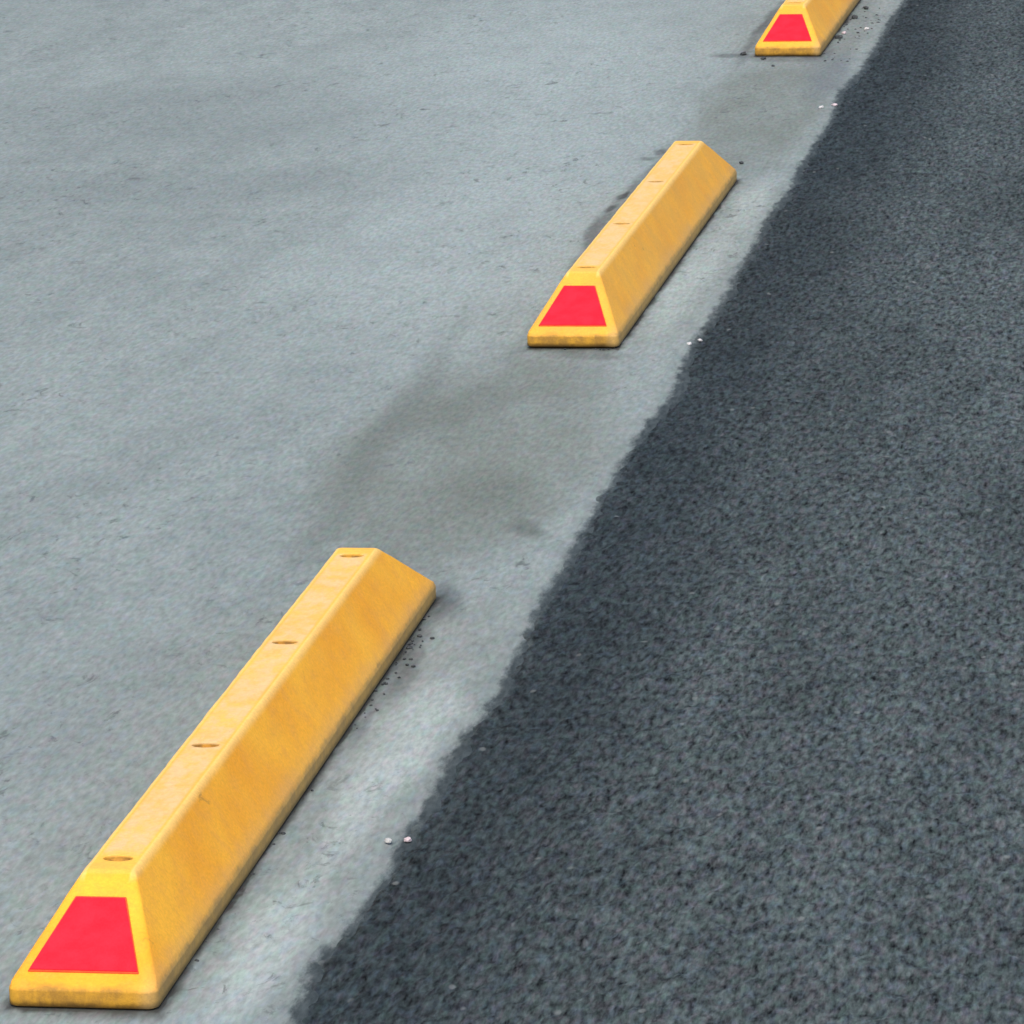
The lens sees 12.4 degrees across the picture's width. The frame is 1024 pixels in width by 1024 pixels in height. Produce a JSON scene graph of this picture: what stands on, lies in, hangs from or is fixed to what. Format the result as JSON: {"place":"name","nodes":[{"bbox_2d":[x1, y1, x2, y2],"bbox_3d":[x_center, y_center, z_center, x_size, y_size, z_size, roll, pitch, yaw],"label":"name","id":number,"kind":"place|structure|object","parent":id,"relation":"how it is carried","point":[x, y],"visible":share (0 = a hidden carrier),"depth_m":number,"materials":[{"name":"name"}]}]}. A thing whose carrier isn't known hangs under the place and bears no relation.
{"place":"outdoors","nodes":[
{"label":"outdoors","id":0,"kind":"place"},
{"bbox_2d":[0,0,907,1023],"bbox_3d":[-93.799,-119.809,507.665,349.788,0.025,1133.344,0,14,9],"label":"concrete pavement","id":1,"kind":"structure","parent":0,"point":[280,280],"depth_m":7.67,"materials":[{"name":"grey concrete"}]},
{"bbox_2d":[9,548,435,1009],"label":"parking block","id":2,"kind":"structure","parent":1,"relation":"on","point":[153,890],"depth_m":5.09,"materials":[{"name":"yellow rubber"}]},
{"bbox_2d":[385,838,391,842],"bbox_3d":[-0.135,0.360,5.147,0.009,0.006,0.009,0,14,9],"label":"pebble","id":3,"kind":"object","parent":1,"relation":"on","point":[388,840],"visible":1,"depth_m":5.14,"materials":[{"name":"grey stone"}]},
{"bbox_2d":[404,837,411,841],"bbox_3d":[-0.115,0.360,5.157,0.009,0.006,0.010,0,14,9],"label":"pebble","id":4,"kind":"object","parent":1,"relation":"on","point":[407,839],"visible":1,"depth_m":5.15,"materials":[{"name":"stone"}]},
{"bbox_2d":[195,8,879,961],"bbox_3d":[0.195,-0.391,8.174,0.226,0.005,7.072,1,14,10],"label":"grit","id":5,"kind":"object","parent":1,"relation":"on","point":[409,646],"visible":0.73,"depth_m":5.92,"materials":[{"name":"stone"}]},
{"bbox_2d":[527,141,736,347],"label":"parking block","id":6,"kind":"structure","parent":1,"relation":"on","point":[617,274],"depth_m":8.11,"materials":[{"name":"yellow rubber"}]},
{"bbox_2d":[755,0,859,55],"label":"parking block","id":7,"kind":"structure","parent":1,"relation":"on","point":[803,28],"depth_m":10.84,"materials":[{"name":"yellow rubber"}]},
{"bbox_2d":[834,35,842,38],"bbox_3d":[0.768,-1.117,11.044,0.022,0.010,0.012,0,14,9],"label":"pebble","id":8,"kind":"object","parent":1,"relation":"on","point":[838,37],"visible":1,"depth_m":11.04,"materials":[{"name":"stone"}]},
{"bbox_2d":[302,0,1023,1023],"bbox_3d":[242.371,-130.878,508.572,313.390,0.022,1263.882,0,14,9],"label":"asphalt road","id":9,"kind":"structure","parent":0,"point":[746,740],"depth_m":5.76,"materials":[{"name":"black asphalt"}]}
]}

